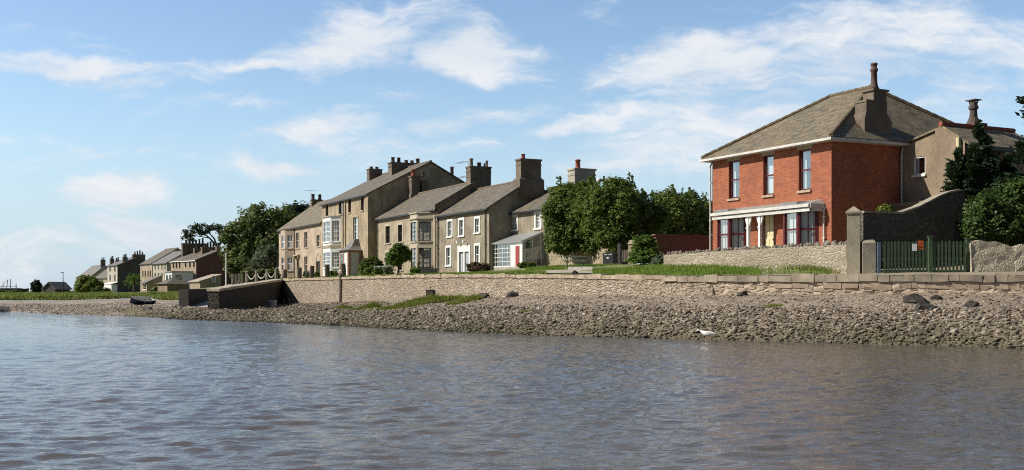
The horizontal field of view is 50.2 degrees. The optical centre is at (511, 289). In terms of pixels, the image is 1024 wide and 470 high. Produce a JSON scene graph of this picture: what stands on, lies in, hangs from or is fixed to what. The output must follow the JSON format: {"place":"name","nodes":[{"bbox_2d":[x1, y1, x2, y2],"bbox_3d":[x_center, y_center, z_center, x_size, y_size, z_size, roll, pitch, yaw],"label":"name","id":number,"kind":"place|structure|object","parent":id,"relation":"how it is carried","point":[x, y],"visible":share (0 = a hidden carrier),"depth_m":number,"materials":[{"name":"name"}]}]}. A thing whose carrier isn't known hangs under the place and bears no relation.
{"place":"outdoors","nodes":[
{"label":"outdoors","id":0,"kind":"place"},
{"bbox_2d":[0,311,1023,469],"bbox_3d":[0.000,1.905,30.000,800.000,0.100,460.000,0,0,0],"label":"water","id":1,"kind":"structure","parent":0,"point":[89,392],"depth_m":18.66,"materials":[{"name":"liquid"}]},
{"bbox_2d":[0,306,9,310],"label":"rowing boat","id":2,"kind":"object","parent":1,"relation":"on","point":[4,308],"visible":0.97,"depth_m":97.12,"materials":[{"name":"white paint"}]},
{"bbox_2d":[695,329,716,340],"bbox_3d":[7.198,1.685,40.495,0.861,0.492,0.256,0,0,28],"label":"gull","id":3,"kind":"object","parent":1,"relation":"on","point":[707,333],"visible":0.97,"depth_m":40.40,"materials":[{"name":"white"}]},
{"bbox_2d":[0,293,1023,348],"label":"beach","id":4,"kind":"structure","parent":0,"point":[786,297],"depth_m":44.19,"materials":[{"name":"gravel"}]},
{"bbox_2d":[130,296,155,304],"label":"rowing boat","id":5,"kind":"object","parent":4,"relation":"on","point":[138,300],"visible":0.98,"depth_m":103.89,"materials":[{"name":"blue paint"}]},
{"bbox_2d":[179,289,207,306],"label":"slipway wall","id":6,"kind":"structure","parent":4,"relation":"on","point":[189,297],"depth_m":92.13,"materials":[{"name":"stone"}]},
{"bbox_2d":[207,279,282,309],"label":"slipway wall","id":7,"kind":"structure","parent":4,"relation":"on","point":[254,294],"depth_m":93.33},
{"bbox_2d":[268,300,276,306],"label":"concrete block","id":8,"kind":"object","parent":4,"relation":"on","point":[272,303],"depth_m":95.67,"materials":[{"name":"grey concrete"}]},
{"bbox_2d":[339,275,341,302],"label":"mooring pole","id":9,"kind":"object","parent":4,"relation":"on","point":[340,289],"visible":0.79,"depth_m":90.88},
{"bbox_2d":[76,293,782,315],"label":"marsh grass","id":10,"kind":"structure","parent":4,"relation":"on","point":[426,299],"depth_m":68.20,"materials":[{"name":"plant"}]},
{"bbox_2d":[506,291,518,297],"bbox_3d":[0.146,0.280,62.518,0.992,0.448,0.637,0,0,1],"label":"boulder","id":11,"kind":"object","parent":4,"relation":"on","point":[511,294],"visible":0.61,"depth_m":62.28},
{"bbox_2d":[283,273,1023,303],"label":"quay wall","id":12,"kind":"structure","parent":4,"relation":"on","point":[393,287],"depth_m":53.23,"materials":[{"name":"beige stone"}]},
{"bbox_2d":[297,267,301,277],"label":"quay post","id":13,"kind":"object","parent":12,"relation":"on","point":[299,272],"visible":0.85,"depth_m":104.46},
{"bbox_2d":[309,266,313,277],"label":"quay post","id":14,"kind":"object","parent":12,"relation":"on","point":[311,272],"visible":0.85,"depth_m":100.38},
{"bbox_2d":[325,265,329,276],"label":"quay post","id":15,"kind":"object","parent":12,"relation":"on","point":[327,270],"visible":0.85,"depth_m":95.79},
{"bbox_2d":[340,263,345,275],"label":"quay post","id":16,"kind":"object","parent":12,"relation":"on","point":[343,269],"visible":0.83,"depth_m":91.68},
{"bbox_2d":[902,293,928,303],"bbox_3d":[15.744,0.353,42.594,0.984,0.471,0.744,0,0,15],"label":"boulder","id":17,"kind":"object","parent":4,"relation":"on","point":[915,298],"visible":0.72,"depth_m":42.43,"materials":[{"name":"stone"}]},
{"bbox_2d":[914,302,931,310],"bbox_3d":[15.435,0.631,41.022,0.737,0.394,0.494,0,0,19],"label":"boulder","id":18,"kind":"object","parent":4,"relation":"on","point":[922,306],"visible":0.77,"depth_m":40.86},
{"bbox_2d":[930,295,942,299],"bbox_3d":[16.720,0.303,43.006,0.498,0.214,0.327,0,0,14],"label":"boulder","id":19,"kind":"object","parent":4,"relation":"on","point":[935,297],"visible":1,"depth_m":42.89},
{"bbox_2d":[964,300,978,306],"bbox_3d":[17.247,0.529,41.010,0.556,0.285,0.384,0,0,27],"label":"boulder","id":20,"kind":"object","parent":4,"relation":"on","point":[971,303],"visible":0.93,"depth_m":40.88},
{"bbox_2d":[0,0,1023,300],"label":"sky","id":21,"kind":"structure","parent":0,"point":[126,125],"materials":[{"name":"blue"}]},
{"bbox_2d":[29,262,1023,299],"bbox_3d":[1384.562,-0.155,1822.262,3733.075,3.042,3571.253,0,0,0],"label":"ground","id":22,"kind":"structure","parent":0,"point":[914,273],"depth_m":48.81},
{"bbox_2d":[3,284,28,291],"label":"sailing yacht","id":23,"kind":"object","parent":22,"relation":"on","point":[23,290],"visible":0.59,"depth_m":329.67,"materials":[{"name":"grey paint"}]},
{"bbox_2d":[30,279,42,292],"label":"bush","id":24,"kind":"object","parent":22,"relation":"on","point":[36,285],"visible":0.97,"depth_m":261.40,"materials":[{"name":"green plant"}]},
{"bbox_2d":[41,282,72,292],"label":"dark hut","id":25,"kind":"object","parent":22,"relation":"on","point":[50,287],"visible":0.79,"depth_m":260.39,"materials":[{"name":"stone"}]},
{"bbox_2d":[72,274,104,292],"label":"bush","id":26,"kind":"object","parent":22,"relation":"on","point":[83,283],"visible":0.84,"depth_m":223.49,"materials":[{"name":"green plant"}]},
{"bbox_2d":[0,291,178,299],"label":"field grass","id":27,"kind":"structure","parent":22,"relation":"on","point":[162,295],"depth_m":134.44,"materials":[{"name":"plant"}]},
{"bbox_2d":[76,257,109,278],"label":"farthest cottage","id":28,"kind":"structure","parent":22,"relation":"on","point":[96,270],"depth_m":403.51,"materials":[{"name":"grey stone"}]},
{"bbox_2d":[91,286,111,292],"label":"bush","id":29,"kind":"object","parent":22,"relation":"on","point":[97,289],"visible":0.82,"depth_m":217.08,"materials":[{"name":"green plant"}]},
{"bbox_2d":[95,256,131,282],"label":"tan house","id":30,"kind":"structure","parent":22,"relation":"on","point":[102,276],"depth_m":338.42,"materials":[{"name":"stone"}]},
{"bbox_2d":[104,250,144,292],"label":"dark gabled house","id":31,"kind":"structure","parent":22,"relation":"on","point":[118,272],"depth_m":302.05,"materials":[{"name":"paint"}]},
{"bbox_2d":[122,273,140,291],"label":"tree","id":32,"kind":"object","parent":22,"relation":"on","point":[132,279],"visible":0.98,"depth_m":184.79,"materials":[{"name":"green plant"}]},
{"bbox_2d":[141,275,162,291],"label":"slate roofed porch","id":33,"kind":"object","parent":22,"relation":"on","point":[148,284],"visible":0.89,"depth_m":227.09,"materials":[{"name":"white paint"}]},
{"bbox_2d":[139,247,180,291],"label":"tan gabled house","id":34,"kind":"structure","parent":22,"relation":"on","point":[146,269],"depth_m":261.13,"materials":[{"name":"stone"}]},
{"bbox_2d":[151,251,180,280],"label":"pale stone house","id":35,"kind":"structure","parent":22,"relation":"on","point":[161,265],"depth_m":240.67,"materials":[{"name":"grey stone"}]},
{"bbox_2d":[156,278,190,299],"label":"hipped shed","id":36,"kind":"structure","parent":22,"relation":"on","point":[173,284],"depth_m":169.26,"materials":[{"name":"stone"}]},
{"bbox_2d":[164,271,193,288],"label":"white porch","id":37,"kind":"object","parent":22,"relation":"on","point":[186,276],"visible":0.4,"depth_m":206.60,"materials":[{"name":"paint"}]},
{"bbox_2d":[170,238,206,270],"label":"terrace house","id":38,"kind":"structure","parent":22,"relation":"on","point":[188,250],"depth_m":223.19,"materials":[{"name":"paint"}]},
{"bbox_2d":[180,222,227,244],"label":"umbrella pine","id":39,"kind":"object","parent":22,"relation":"on","point":[200,231],"visible":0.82,"depth_m":222.90,"materials":[{"name":"green plant"}]},
{"bbox_2d":[188,274,222,288],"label":"stone outhouse","id":40,"kind":"structure","parent":22,"relation":"on","point":[211,280],"depth_m":197.55,"materials":[{"name":"white stone"}]},
{"bbox_2d":[181,241,237,285],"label":"end terrace house","id":41,"kind":"structure","parent":22,"relation":"on","point":[207,260],"depth_m":210.25,"materials":[{"name":"brick"}]},
{"bbox_2d":[193,283,240,306],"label":"slipway ramp","id":42,"kind":"structure","parent":22,"relation":"on","point":[203,304],"depth_m":93.13,"materials":[{"name":"concrete"}]},
{"bbox_2d":[225,253,226,285],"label":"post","id":43,"kind":"object","parent":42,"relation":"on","point":[225,269],"visible":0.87,"depth_m":123.96,"materials":[{"name":"metal"}]},
{"bbox_2d":[224,239,253,281],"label":"garden tree","id":44,"kind":"object","parent":22,"relation":"on","point":[235,265],"visible":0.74,"depth_m":154.36,"materials":[{"name":"green plant"}]},
{"bbox_2d":[217,201,297,269],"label":"oak tree","id":45,"kind":"object","parent":22,"relation":"on","point":[256,227],"visible":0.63,"depth_m":168.94,"materials":[{"name":"green plant"}]},
{"bbox_2d":[238,267,280,282],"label":"hedge","id":46,"kind":"object","parent":22,"relation":"on","point":[261,273],"visible":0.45,"depth_m":140.03,"materials":[{"name":"plant"}]},
{"bbox_2d":[245,243,278,272],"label":"bush","id":47,"kind":"object","parent":22,"relation":"on","point":[265,257],"visible":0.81,"depth_m":149.00,"materials":[{"name":"green plant"}]},
{"bbox_2d":[289,200,309,215],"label":"dark tree","id":48,"kind":"object","parent":22,"relation":"on","point":[299,209],"visible":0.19,"depth_m":198.48,"materials":[{"name":"green plant"}]},
{"bbox_2d":[276,190,329,277],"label":"house","id":49,"kind":"structure","parent":22,"relation":"on","point":[300,240],"depth_m":140.32,"materials":[{"name":"paint"}]},
{"bbox_2d":[303,230,307,248],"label":"window","id":50,"kind":"structure","parent":49,"relation":"in","point":[306,231],"depth_m":136.77,"materials":[{"name":"white paint"}]},
{"bbox_2d":[330,270,338,275],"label":"garden plant","id":51,"kind":"object","parent":22,"relation":"on","point":[334,273],"visible":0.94,"depth_m":117.78,"materials":[{"name":"green plant"}]},
{"bbox_2d":[357,256,384,274],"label":"hedge bush","id":52,"kind":"object","parent":22,"relation":"on","point":[365,266],"visible":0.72,"depth_m":106.95,"materials":[{"name":"green plant"}]},
{"bbox_2d":[372,268,383,274],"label":"garden plant","id":53,"kind":"object","parent":22,"relation":"on","point":[376,271],"visible":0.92,"depth_m":100.76,"materials":[{"name":"green plant"}]},
{"bbox_2d":[383,265,395,273],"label":"garden plant","id":54,"kind":"object","parent":22,"relation":"on","point":[387,270],"visible":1,"depth_m":97.79,"materials":[{"name":"green plant"}]},
{"bbox_2d":[319,157,465,275],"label":"three storey house","id":55,"kind":"structure","parent":22,"relation":"on","point":[349,231],"depth_m":118.10,"materials":[{"name":"stone"}]},
{"bbox_2d":[352,215,358,238],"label":"window","id":56,"kind":"structure","parent":55,"relation":"in","point":[355,216],"depth_m":118.81,"materials":[{"name":"white paint"}]},
{"bbox_2d":[384,242,412,273],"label":"round topped tree","id":57,"kind":"object","parent":22,"relation":"on","point":[398,254],"visible":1,"depth_m":99.38,"materials":[{"name":"green plant"}]},
{"bbox_2d":[409,266,420,273],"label":"garden plant","id":58,"kind":"object","parent":22,"relation":"on","point":[415,270],"visible":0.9,"depth_m":96.85,"materials":[{"name":"green plant"}]},
{"bbox_2d":[374,158,491,273],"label":"bay fronted cottage","id":59,"kind":"structure","parent":22,"relation":"on","point":[411,221],"depth_m":103.42,"materials":[{"name":"paint"}]},
{"bbox_2d":[384,224,390,244],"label":"window","id":60,"kind":"structure","parent":59,"relation":"in","point":[388,225],"depth_m":111.37,"materials":[{"name":"brown paint"}]},
{"bbox_2d":[397,222,402,242],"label":"window","id":61,"kind":"structure","parent":59,"relation":"in","point":[401,223],"depth_m":108.51,"materials":[{"name":"brown paint"}]},
{"bbox_2d":[281,263,622,278],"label":"lawn grass","id":62,"kind":"structure","parent":22,"relation":"on","point":[532,270],"depth_m":71.51,"materials":[{"name":"plant"}]},
{"bbox_2d":[466,262,491,271],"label":"russet bush","id":63,"kind":"object","parent":22,"relation":"on","point":[474,266],"visible":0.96,"depth_m":88.03,"materials":[{"name":"brown plant"}]},
{"bbox_2d":[434,154,546,272],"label":"roughcast cottage","id":64,"kind":"structure","parent":22,"relation":"on","point":[489,208],"depth_m":92.11,"materials":[{"name":"stone"}]},
{"bbox_2d":[444,245,451,266],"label":"window","id":65,"kind":"structure","parent":64,"relation":"in","point":[447,247],"depth_m":97.73,"materials":[{"name":"white paint"}]},
{"bbox_2d":[446,219,452,237],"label":"window","id":66,"kind":"structure","parent":64,"relation":"in","point":[451,220],"depth_m":97.68,"materials":[{"name":"white paint"}]},
{"bbox_2d":[457,217,464,236],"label":"window","id":67,"kind":"structure","parent":64,"relation":"in","point":[459,219],"depth_m":95.26,"materials":[{"name":"white paint"}]},
{"bbox_2d":[460,253,462,271],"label":"door","id":68,"kind":"structure","parent":64,"relation":"in","point":[461,254],"depth_m":95.19,"materials":[{"name":"grey paint"}]},
{"bbox_2d":[473,216,480,233],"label":"window","id":69,"kind":"structure","parent":64,"relation":"in","point":[476,217],"depth_m":92.15,"materials":[{"name":"white paint"}]},
{"bbox_2d":[474,243,479,261],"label":"window","id":70,"kind":"structure","parent":64,"relation":"in","point":[475,244],"depth_m":92.15,"materials":[{"name":"white paint"}]},
{"bbox_2d":[516,262,526,267],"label":"garden plant","id":71,"kind":"object","parent":22,"relation":"on","point":[522,265],"visible":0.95,"depth_m":83.44,"materials":[{"name":"green plant"}]},
{"bbox_2d":[491,159,625,274],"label":"set back cottage","id":72,"kind":"structure","parent":22,"relation":"on","point":[525,239],"depth_m":87.50,"materials":[{"name":"stone"}]},
{"bbox_2d":[511,214,517,231],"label":"window","id":73,"kind":"structure","parent":72,"relation":"in","point":[515,220],"depth_m":90.48,"materials":[{"name":"white paint"}]},
{"bbox_2d":[526,240,529,262],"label":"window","id":74,"kind":"structure","parent":72,"relation":"in","point":[528,243],"depth_m":88.45,"materials":[{"name":"green paint"}]},
{"bbox_2d":[533,211,541,229],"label":"window","id":75,"kind":"structure","parent":72,"relation":"in","point":[539,220],"depth_m":86.89,"materials":[{"name":"white paint"}]},
{"bbox_2d":[540,174,604,257],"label":"sycamore tree","id":76,"kind":"object","parent":22,"relation":"on","point":[564,238],"visible":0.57,"depth_m":80.57,"materials":[{"name":"green plant"}]},
{"bbox_2d":[562,256,586,266],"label":"picnic table","id":77,"kind":"object","parent":22,"relation":"on","point":[567,261],"visible":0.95,"depth_m":70.17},
{"bbox_2d":[568,267,592,269],"bbox_3d":[4.091,-1.241,65.606,0.741,0.362,3.369,0,0,-34],"label":"kerb stone","id":78,"kind":"object","parent":22,"relation":"on","point":[580,268],"visible":0.57,"depth_m":64.97,"materials":[{"name":"stone"}]},
{"bbox_2d":[545,240,623,274],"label":"sunlit rubble wall","id":79,"kind":"structure","parent":22,"relation":"on","point":[553,259],"depth_m":81.23,"materials":[{"name":"stone"}]},
{"bbox_2d":[603,252,617,263],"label":"litter bin","id":80,"kind":"object","parent":22,"relation":"on","point":[611,258],"visible":0.84,"depth_m":73.44,"materials":[{"name":"metal"}]},
{"bbox_2d":[617,243,621,263],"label":"wooden post","id":81,"kind":"object","parent":22,"relation":"on","point":[619,248],"visible":0.64,"depth_m":74.93,"materials":[{"name":"brown paint"}]},
{"bbox_2d":[568,171,672,252],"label":"sycamore tree","id":82,"kind":"object","parent":22,"relation":"on","point":[614,212],"visible":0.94,"depth_m":76.76,"materials":[{"name":"green plant"}]},
{"bbox_2d":[622,249,627,264],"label":"wooden wicket","id":83,"kind":"object","parent":22,"relation":"on","point":[625,254],"visible":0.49,"depth_m":73.81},
{"bbox_2d":[627,240,636,263],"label":"gate pier","id":84,"kind":"structure","parent":22,"relation":"on","point":[629,243],"depth_m":72.41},
{"bbox_2d":[624,234,660,263],"bbox_3d":[7.950,-2.334,65.068,2.181,2.113,3.360,0,0,19],"label":"shrub","id":85,"kind":"object","parent":22,"relation":"on","point":[643,251],"visible":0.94,"depth_m":64.68,"materials":[{"name":"green plant"}]},
{"bbox_2d":[649,252,664,264],"bbox_3d":[8.416,-1.671,62.437,1.144,1.042,1.514,0,0,-24],"label":"shrub","id":86,"kind":"object","parent":22,"relation":"on","point":[658,259],"visible":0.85,"depth_m":62.04,"materials":[{"name":"green plant"}]},
{"bbox_2d":[650,184,711,234],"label":"sycamore tree","id":87,"kind":"object","parent":22,"relation":"on","point":[688,211],"visible":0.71,"depth_m":91.69,"materials":[{"name":"green plant"}]},
{"bbox_2d":[651,234,711,254],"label":"dark brick wall","id":88,"kind":"structure","parent":22,"relation":"on","point":[672,242],"depth_m":66.38,"materials":[{"name":"brick"}]},
{"bbox_2d":[592,263,830,274],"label":"verge grass","id":89,"kind":"structure","parent":22,"relation":"on","point":[651,269],"depth_m":53.44,"materials":[{"name":"plant"}]},
{"bbox_2d":[664,240,846,275],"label":"garden wall","id":90,"kind":"structure","parent":22,"relation":"on","point":[829,254],"depth_m":51.88,"materials":[{"name":"stone"}]},
{"bbox_2d":[746,263,841,273],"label":"wall foot weeds","id":91,"kind":"object","parent":22,"relation":"on","point":[808,267],"depth_m":49.25,"materials":[{"name":"green plant"}]},
{"bbox_2d":[846,206,861,273],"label":"gate pier","id":92,"kind":"structure","parent":22,"relation":"on","point":[853,213],"depth_m":47.06,"materials":[{"name":"stone"}]},
{"bbox_2d":[699,63,1023,251],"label":"red brick house","id":93,"kind":"structure","parent":22,"relation":"on","point":[813,172],"depth_m":56.83,"materials":[{"name":"brick"}]},
{"bbox_2d":[727,157,740,200],"bbox_3d":[12.691,-6.415,62.029,0.405,2.690,1.194,0,0,-27],"label":"window","id":94,"kind":"structure","parent":93,"relation":"in","point":[734,179],"depth_m":62.38,"materials":[{"name":"red paint"}]},
{"bbox_2d":[761,151,774,197],"bbox_3d":[14.013,-6.389,59.374,0.405,2.709,1.086,0,0,-27],"label":"window","id":95,"kind":"structure","parent":93,"relation":"in","point":[768,159],"depth_m":59.64,"materials":[{"name":"red paint"}]},
{"bbox_2d":[762,214,774,246],"bbox_3d":[13.999,-2.921,59.369,0.170,2.941,1.026,0,0,-27],"label":"door","id":96,"kind":"structure","parent":93,"relation":"in","point":[769,234],"depth_m":59.39,"materials":[{"name":"beige paint"}]},
{"bbox_2d":[796,145,811,192],"bbox_3d":[15.301,-6.393,56.809,0.405,2.668,1.144,0,0,-27],"label":"window","id":97,"kind":"structure","parent":93,"relation":"in","point":[803,153],"depth_m":57.15,"materials":[{"name":"red paint"}]},
{"bbox_2d":[911,156,925,177],"bbox_3d":[20.950,-6.319,56.032,0.325,1.047,0.882,0,0,-27],"label":"window","id":98,"kind":"structure","parent":93,"relation":"in","point":[918,174],"depth_m":56.30,"materials":[{"name":"white paint"}]},
{"bbox_2d":[860,240,875,273],"bbox_3d":[15.363,-1.080,47.134,0.551,2.161,0.550,0,0,8],"label":"wall stub","id":99,"kind":"object","parent":22,"relation":"on","point":[867,256],"depth_m":46.87,"materials":[{"name":"concrete"}]},
{"bbox_2d":[877,242,880,272],"bbox_3d":[15.673,-1.119,46.657,0.135,1.839,0.135,0,0,8],"label":"gate post","id":100,"kind":"object","parent":22,"relation":"on","point":[878,257],"visible":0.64,"depth_m":46.59,"materials":[{"name":"blue paint"}]},
{"bbox_2d":[876,203,893,211],"bbox_3d":[17.137,-2.488,50.211,0.819,2.976,0.748,0,0,0],"label":"clipped bush","id":101,"kind":"object","parent":22,"relation":"on","point":[885,207],"visible":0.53,"depth_m":50.03,"materials":[{"name":"green plant"}]},
{"bbox_2d":[861,189,979,268],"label":"swept garden wall","id":102,"kind":"structure","parent":22,"relation":"on","point":[937,216],"depth_m":49.76,"materials":[{"name":"stone"}]},
{"bbox_2d":[927,236,933,272],"bbox_3d":[17.664,-1.291,46.115,0.220,1.982,0.220,0,0,6],"label":"gate post","id":103,"kind":"object","parent":22,"relation":"on","point":[930,254],"visible":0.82,"depth_m":46.03,"materials":[{"name":"green paint"}]},
{"bbox_2d":[883,241,927,273],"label":"picket gate","id":104,"kind":"structure","parent":103,"relation":"attached to","point":[904,245],"depth_m":46.32,"materials":[{"name":"green paint"}]},
{"bbox_2d":[933,240,965,272],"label":"picket gate","id":105,"kind":"structure","parent":103,"relation":"attached to","point":[938,245],"depth_m":45.98,"materials":[{"name":"green paint"}]},
{"bbox_2d":[940,146,977,251],"bbox_3d":[21.041,-3.927,51.993,3.388,5.853,3.009,0,0,0],"label":"cypress tree","id":106,"kind":"object","parent":22,"relation":"on","point":[955,174],"visible":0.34,"depth_m":51.60,"materials":[{"name":"green plant"}]},
{"bbox_2d":[964,238,970,271],"bbox_3d":[19.247,-1.248,46.115,0.220,1.896,0.220,0,0,6],"label":"gate post","id":107,"kind":"object","parent":22,"relation":"on","point":[968,240],"visible":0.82,"depth_m":46.03,"materials":[{"name":"green paint"}]},
{"bbox_2d":[955,119,1010,249],"bbox_3d":[22.111,-4.532,51.543,3.856,7.063,3.950,0,0,0],"label":"cypress tree","id":108,"kind":"object","parent":22,"relation":"on","point":[983,160],"visible":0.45,"depth_m":51.25,"materials":[{"name":"green plant"}]},
{"bbox_2d":[958,176,1023,246],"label":"laurel","id":109,"kind":"object","parent":22,"relation":"on","point":[990,216],"visible":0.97,"depth_m":46.84,"materials":[{"name":"green plant"}]},
{"bbox_2d":[969,240,1023,271],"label":"rough stone wall","id":110,"kind":"structure","parent":22,"relation":"on","point":[992,256],"depth_m":45.75,"materials":[{"name":"stone"}]},
{"bbox_2d":[984,96,1023,241],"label":"fir tree","id":111,"kind":"object","parent":22,"relation":"on","point":[1019,146],"visible":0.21,"depth_m":50.52,"materials":[{"name":"green plant"}]},
{"bbox_2d":[996,151,1023,244],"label":"cypress tree","id":112,"kind":"object","parent":22,"relation":"on","point":[1004,165],"visible":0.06,"depth_m":52.03,"materials":[{"name":"green plant"}]},
{"bbox_2d":[536,270,595,273],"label":"path","id":113,"kind":"structure","parent":0,"point":[562,271],"depth_m":62.29,"materials":[{"name":"concrete"}]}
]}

